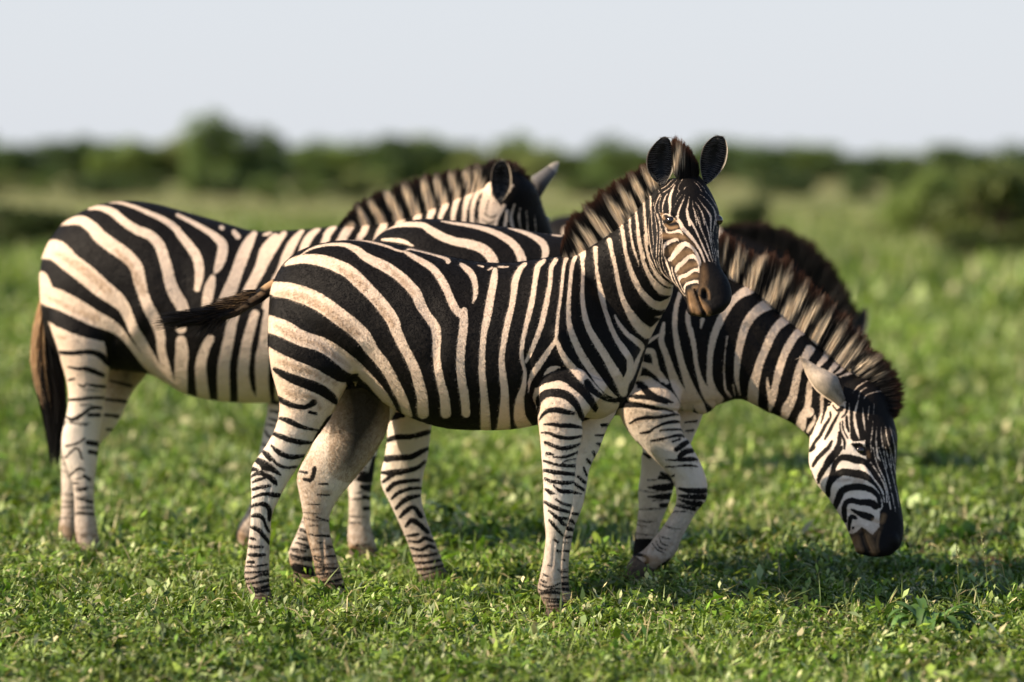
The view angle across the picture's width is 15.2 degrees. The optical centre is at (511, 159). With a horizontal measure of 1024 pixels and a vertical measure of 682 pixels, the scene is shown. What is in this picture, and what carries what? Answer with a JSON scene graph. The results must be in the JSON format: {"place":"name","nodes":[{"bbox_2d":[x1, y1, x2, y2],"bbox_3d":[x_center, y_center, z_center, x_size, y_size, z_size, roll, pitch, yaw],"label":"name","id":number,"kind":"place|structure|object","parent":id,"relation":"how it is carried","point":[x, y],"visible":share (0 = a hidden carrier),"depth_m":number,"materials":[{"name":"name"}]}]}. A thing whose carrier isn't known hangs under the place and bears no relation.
{"place":"outdoors","nodes":[
{"label":"outdoors","id":0,"kind":"place"},
{"bbox_2d":[0,163,1023,681],"bbox_3d":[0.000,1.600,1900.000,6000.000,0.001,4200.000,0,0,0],"label":"ground","id":1,"kind":"structure","parent":0,"point":[726,195],"depth_m":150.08,"materials":[{"name":"green plant"}]},
{"bbox_2d":[0,175,33,193],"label":"bush","id":2,"kind":"object","parent":1,"relation":"on","point":[15,184],"visible":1,"depth_m":161.98,"materials":[{"name":"green plant"}]},
{"bbox_2d":[0,213,52,245],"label":"bush","id":3,"kind":"object","parent":1,"relation":"on","point":[42,239],"visible":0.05,"depth_m":59.61,"materials":[{"name":"green plant"}]},
{"bbox_2d":[0,145,54,181],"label":"bush","id":4,"kind":"object","parent":1,"relation":"on","point":[16,158],"visible":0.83,"depth_m":244.48,"materials":[{"name":"green plant"}]},
{"bbox_2d":[2,138,73,181],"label":"bush","id":5,"kind":"object","parent":1,"relation":"on","point":[37,148],"visible":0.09,"depth_m":248.90,"materials":[{"name":"green plant"}]},
{"bbox_2d":[0,203,75,259],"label":"bush","id":6,"kind":"object","parent":1,"relation":"on","point":[32,222],"visible":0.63,"depth_m":56.76,"materials":[{"name":"green plant"}]},
{"bbox_2d":[23,170,63,196],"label":"bush","id":7,"kind":"object","parent":1,"relation":"on","point":[42,181],"visible":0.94,"depth_m":165.83,"materials":[{"name":"green plant"}]},
{"bbox_2d":[40,134,109,181],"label":"bush","id":8,"kind":"object","parent":1,"relation":"on","point":[75,150],"visible":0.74,"depth_m":241.25,"materials":[{"name":"green plant"}]},
{"bbox_2d":[64,175,128,198],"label":"bush","id":9,"kind":"object","parent":1,"relation":"on","point":[98,186],"visible":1,"depth_m":154.93,"materials":[{"name":"green plant"}]},
{"bbox_2d":[64,138,136,179],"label":"bush","id":10,"kind":"object","parent":1,"relation":"on","point":[109,144],"visible":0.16,"depth_m":250.80,"materials":[{"name":"green plant"}]},
{"bbox_2d":[84,137,168,181],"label":"bush","id":11,"kind":"object","parent":1,"relation":"on","point":[141,154],"visible":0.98,"depth_m":225.12,"materials":[{"name":"green plant"}]},
{"bbox_2d":[109,173,170,195],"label":"bush","id":12,"kind":"object","parent":1,"relation":"on","point":[145,180],"visible":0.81,"depth_m":166.33,"materials":[{"name":"green plant"}]},
{"bbox_2d":[138,552,151,610],"bbox_3d":[-1.245,1.467,13.108,0.062,0.265,0.029,0,0,0],"label":"grass stalk","id":13,"kind":"object","parent":1,"relation":"on","point":[140,561],"depth_m":13.11,"materials":[{"name":"green plant"}]},
{"bbox_2d":[128,146,173,177],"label":"bush","id":14,"kind":"object","parent":1,"relation":"on","point":[144,171],"visible":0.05,"depth_m":253.98,"materials":[{"name":"green plant"}]},
{"bbox_2d":[138,141,173,181],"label":"bush","id":15,"kind":"object","parent":1,"relation":"on","point":[160,144],"visible":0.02,"depth_m":276.12,"materials":[{"name":"green plant"}]},
{"bbox_2d":[153,131,221,186],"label":"bush","id":16,"kind":"object","parent":1,"relation":"on","point":[174,174],"visible":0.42,"depth_m":225.74,"materials":[{"name":"green plant"}]},
{"bbox_2d":[175,168,208,197],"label":"bush","id":17,"kind":"object","parent":1,"relation":"on","point":[195,177],"visible":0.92,"depth_m":159.02,"materials":[{"name":"green plant"}]},
{"bbox_2d":[185,555,200,600],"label":"grass stalk","id":18,"kind":"object","parent":1,"relation":"on","point":[195,581],"depth_m":13.42,"materials":[{"name":"green plant"}]},
{"bbox_2d":[169,145,256,183],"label":"bush","id":19,"kind":"object","parent":1,"relation":"on","point":[180,159],"visible":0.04,"depth_m":224.50,"materials":[{"name":"green plant"}]},
{"bbox_2d":[176,107,252,191],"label":"tree","id":20,"kind":"object","parent":1,"relation":"on","point":[216,131],"visible":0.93,"depth_m":191.56,"materials":[{"name":"green plant"}]},
{"bbox_2d":[195,175,250,197],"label":"bush","id":21,"kind":"object","parent":1,"relation":"on","point":[240,188],"visible":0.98,"depth_m":158.25,"materials":[{"name":"green plant"}]},
{"bbox_2d":[221,144,299,183],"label":"bush","id":22,"kind":"object","parent":1,"relation":"on","point":[289,163],"visible":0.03,"depth_m":223.49,"materials":[{"name":"green plant"}]},
{"bbox_2d":[239,125,290,189],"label":"tree","id":23,"kind":"object","parent":1,"relation":"on","point":[268,147],"visible":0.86,"depth_m":191.96,"materials":[{"name":"green plant"}]},
{"bbox_2d":[246,174,291,202],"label":"bush","id":24,"kind":"object","parent":1,"relation":"on","point":[258,186],"visible":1,"depth_m":141.06,"materials":[{"name":"green plant"}]},
{"bbox_2d":[30,154,558,561],"bbox_3d":[-0.845,0.788,15.457,2.233,1.622,0.660,0,0,0],"label":"zebra","id":25,"kind":"object","parent":1,"relation":"on","point":[116,277],"visible":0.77,"depth_m":15.29},
{"bbox_2d":[275,146,322,183],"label":"bush","id":26,"kind":"object","parent":1,"relation":"on","point":[296,153],"visible":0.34,"depth_m":251.78,"materials":[{"name":"green plant"}]},
{"bbox_2d":[287,135,340,180],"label":"bush","id":27,"kind":"object","parent":1,"relation":"on","point":[314,145],"visible":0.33,"depth_m":256.54,"materials":[{"name":"green plant"}]},
{"bbox_2d":[288,170,351,202],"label":"bush","id":28,"kind":"object","parent":1,"relation":"on","point":[321,181],"visible":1,"depth_m":142.64,"materials":[{"name":"green plant"}]},
{"bbox_2d":[298,143,377,183],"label":"bush","id":29,"kind":"object","parent":1,"relation":"on","point":[345,159],"visible":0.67,"depth_m":253.95,"materials":[{"name":"green plant"}]},
{"bbox_2d":[319,136,385,170],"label":"bush","id":30,"kind":"object","parent":1,"relation":"on","point":[352,143],"visible":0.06,"depth_m":271.25,"materials":[{"name":"green plant"}]},
{"bbox_2d":[354,575,375,610],"bbox_3d":[-0.506,1.513,13.226,0.080,0.173,0.056,0,0,0],"label":"grass stalk","id":31,"kind":"object","parent":1,"relation":"on","point":[363,593],"depth_m":13.22,"materials":[{"name":"green plant"}]},
{"bbox_2d":[339,169,396,200],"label":"bush","id":32,"kind":"object","parent":1,"relation":"on","point":[357,189],"visible":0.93,"depth_m":142.88,"materials":[{"name":"green plant"}]},
{"bbox_2d":[369,133,426,157],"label":"bush","id":33,"kind":"object","parent":1,"relation":"on","point":[416,137],"visible":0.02,"depth_m":271.36,"materials":[{"name":"green plant"}]},
{"bbox_2d":[355,132,456,188],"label":"tree","id":34,"kind":"object","parent":1,"relation":"on","point":[398,159],"visible":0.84,"depth_m":191.18,"materials":[{"name":"green plant"}]},
{"bbox_2d":[393,134,476,176],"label":"bush","id":35,"kind":"object","parent":1,"relation":"on","point":[431,166],"visible":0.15,"depth_m":256.84,"materials":[{"name":"green plant"}]},
{"bbox_2d":[151,134,731,619],"bbox_3d":[-0.203,0.750,13.616,2.127,1.698,0.660,0,0,16],"label":"zebra","id":36,"kind":"object","parent":1,"relation":"on","point":[365,336],"visible":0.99,"depth_m":13.44},
{"bbox_2d":[421,141,494,175],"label":"bush","id":37,"kind":"object","parent":1,"relation":"on","point":[490,154],"visible":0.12,"depth_m":258.44,"materials":[{"name":"green plant"}]},
{"bbox_2d":[447,147,523,171],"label":"bush","id":38,"kind":"object","parent":1,"relation":"on","point":[509,153],"visible":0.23,"depth_m":250.62,"materials":[{"name":"green plant"}]},
{"bbox_2d":[490,131,534,156],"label":"bush","id":39,"kind":"object","parent":1,"relation":"on","point":[515,145],"visible":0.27,"depth_m":265.79,"materials":[{"name":"green plant"}]},
{"bbox_2d":[511,148,561,181],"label":"bush","id":40,"kind":"object","parent":1,"relation":"on","point":[535,158],"visible":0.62,"depth_m":234.51,"materials":[{"name":"green plant"}]},
{"bbox_2d":[516,142,588,182],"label":"bush","id":41,"kind":"object","parent":1,"relation":"on","point":[568,160],"visible":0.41,"depth_m":262.03,"materials":[{"name":"green plant"}]},
{"bbox_2d":[556,153,593,176],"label":"bush","id":42,"kind":"object","parent":1,"relation":"on","point":[575,173],"visible":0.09,"depth_m":281.52,"materials":[{"name":"green plant"}]},
{"bbox_2d":[554,171,618,198],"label":"bush","id":43,"kind":"object","parent":1,"relation":"on","point":[591,191],"visible":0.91,"depth_m":156.97,"materials":[{"name":"green plant"}]},
{"bbox_2d":[288,218,906,588],"bbox_3d":[0.330,0.909,14.325,2.300,1.380,0.598,0,0,6],"label":"zebra","id":44,"kind":"object","parent":1,"relation":"on","point":[780,339],"visible":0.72,"depth_m":14.19},
{"bbox_2d":[576,132,640,179],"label":"bush","id":45,"kind":"object","parent":1,"relation":"on","point":[604,145],"visible":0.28,"depth_m":256.15,"materials":[{"name":"green plant"}]},
{"bbox_2d":[578,143,673,181],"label":"bush","id":46,"kind":"object","parent":1,"relation":"on","point":[635,158],"visible":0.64,"depth_m":241.25,"materials":[{"name":"green plant"}]},
{"bbox_2d":[623,147,699,176],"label":"bush","id":47,"kind":"object","parent":1,"relation":"on","point":[698,158],"visible":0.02,"depth_m":252.24,"materials":[{"name":"green plant"}]},
{"bbox_2d":[549,215,867,336],"bbox_3d":[0.944,0.938,19.218,1.657,1.323,0.605,0,0,0],"label":"zebra","id":48,"kind":"object","parent":1,"relation":"on","point":[760,237],"visible":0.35,"depth_m":19.16},
{"bbox_2d":[690,136,733,182],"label":"bush","id":49,"kind":"object","parent":1,"relation":"on","point":[698,148],"visible":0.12,"depth_m":263.81,"materials":[{"name":"green plant"}]},
{"bbox_2d":[694,138,763,181],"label":"bush","id":50,"kind":"object","parent":1,"relation":"on","point":[734,145],"visible":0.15,"depth_m":271.15,"materials":[{"name":"green plant"}]},
{"bbox_2d":[723,197,776,226],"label":"bush","id":51,"kind":"object","parent":1,"relation":"on","point":[753,211],"visible":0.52,"depth_m":67.40,"materials":[{"name":"green plant"}]},
{"bbox_2d":[726,140,790,184],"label":"bush","id":52,"kind":"object","parent":1,"relation":"on","point":[765,165],"visible":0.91,"depth_m":243.83,"materials":[{"name":"green plant"}]},
{"bbox_2d":[743,171,818,197],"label":"bush","id":53,"kind":"object","parent":1,"relation":"on","point":[805,186],"visible":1,"depth_m":161.04,"materials":[{"name":"green plant"}]},
{"bbox_2d":[751,141,834,180],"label":"bush","id":54,"kind":"object","parent":1,"relation":"on","point":[792,144],"visible":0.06,"depth_m":276.95,"materials":[{"name":"green plant"}]},
{"bbox_2d":[775,143,849,181],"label":"bush","id":55,"kind":"object","parent":1,"relation":"on","point":[814,155],"visible":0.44,"depth_m":270.81,"materials":[{"name":"green plant"}]},
{"bbox_2d":[841,577,862,616],"bbox_3d":[1.181,1.523,13.308,0.050,0.154,0.100,0,0,-39],"label":"grass stalk","id":56,"kind":"object","parent":1,"relation":"on","point":[859,578],"depth_m":13.31,"materials":[{"name":"green plant"}]},
{"bbox_2d":[807,152,906,184],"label":"bush","id":57,"kind":"object","parent":1,"relation":"on","point":[870,165],"visible":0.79,"depth_m":245.88,"materials":[{"name":"green plant"}]},
{"bbox_2d":[840,170,881,200],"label":"bush","id":58,"kind":"object","parent":1,"relation":"on","point":[861,187],"visible":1,"depth_m":149.03,"materials":[{"name":"green plant"}]},
{"bbox_2d":[850,217,919,236],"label":"bush","id":59,"kind":"object","parent":1,"relation":"on","point":[878,222],"visible":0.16,"depth_m":70.93,"materials":[{"name":"green plant"}]},
{"bbox_2d":[847,149,923,183],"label":"bush","id":60,"kind":"object","parent":1,"relation":"on","point":[908,158],"visible":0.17,"depth_m":253.07,"materials":[{"name":"green plant"}]},
{"bbox_2d":[881,169,921,197],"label":"bush","id":61,"kind":"object","parent":1,"relation":"on","point":[895,180],"visible":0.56,"depth_m":149.42,"materials":[{"name":"green plant"}]},
{"bbox_2d":[887,153,951,179],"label":"bush","id":62,"kind":"object","parent":1,"relation":"on","point":[914,168],"visible":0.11,"depth_m":268.45,"materials":[{"name":"green plant"}]},
{"bbox_2d":[880,165,970,245],"bbox_3d":[7.056,0.843,64.099,1.690,1.514,1.787,0,0,-34],"label":"bush","id":63,"kind":"object","parent":1,"relation":"on","point":[907,211],"visible":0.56,"depth_m":63.80,"materials":[{"name":"green plant"}]},
{"bbox_2d":[877,597,984,635],"bbox_3d":[1.372,1.517,12.707,0.313,0.110,0.349,0,0,-44],"label":"weed","id":64,"kind":"object","parent":1,"relation":"on","point":[920,615],"visible":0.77,"depth_m":12.67,"materials":[{"name":"green plant"}]},
{"bbox_2d":[910,142,966,169],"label":"bush","id":65,"kind":"object","parent":1,"relation":"on","point":[929,147],"visible":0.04,"depth_m":267.32,"materials":[{"name":"green plant"}]},
{"bbox_2d":[915,143,988,183],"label":"tree","id":66,"kind":"object","parent":1,"relation":"on","point":[944,160],"visible":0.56,"depth_m":191.97,"materials":[{"name":"green plant"}]},
{"bbox_2d":[951,543,963,604],"bbox_3d":[1.565,1.468,13.405,0.059,0.264,0.064,0,0,-19],"label":"grass stalk","id":67,"kind":"object","parent":1,"relation":"on","point":[958,579],"depth_m":13.41,"materials":[{"name":"green plant"}]},
{"bbox_2d":[935,230,1000,266],"bbox_3d":[6.292,1.280,53.235,0.932,0.640,0.894,0,0,39],"label":"bush","id":68,"kind":"object","parent":1,"relation":"on","point":[957,242],"visible":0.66,"depth_m":53.12,"materials":[{"name":"green plant"}]},
{"bbox_2d":[915,155,1023,262],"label":"bush","id":69,"kind":"object","parent":1,"relation":"on","point":[998,191],"visible":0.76,"depth_m":54.43,"materials":[{"name":"green plant"}]},
{"bbox_2d":[947,151,1008,177],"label":"bush","id":70,"kind":"object","parent":1,"relation":"on","point":[954,164],"visible":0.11,"depth_m":238.07,"materials":[{"name":"green plant"}]},
{"bbox_2d":[979,527,997,604],"bbox_3d":[1.672,1.445,13.513,0.084,0.309,0.036,0,0,0],"label":"grass stalk","id":71,"kind":"object","parent":1,"relation":"on","point":[984,557],"depth_m":13.52,"materials":[{"name":"green plant"}]},
{"bbox_2d":[953,187,1023,255],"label":"bush","id":72,"kind":"object","parent":1,"relation":"on","point":[1003,212],"visible":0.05,"depth_m":57.14,"materials":[{"name":"green plant"}]},
{"bbox_2d":[972,140,1023,168],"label":"bush","id":73,"kind":"object","parent":1,"relation":"on","point":[1005,154],"visible":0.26,"depth_m":259.86,"materials":[{"name":"green plant"}]},
{"bbox_2d":[1006,151,1023,173],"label":"bush","id":74,"kind":"object","parent":1,"relation":"on","point":[1018,161],"visible":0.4,"depth_m":251.86,"materials":[{"name":"green plant"}]},
{"bbox_2d":[0,0,1023,160],"label":"sky","id":75,"kind":"structure","parent":0,"point":[858,76],"materials":[{"name":"white"}]}
]}

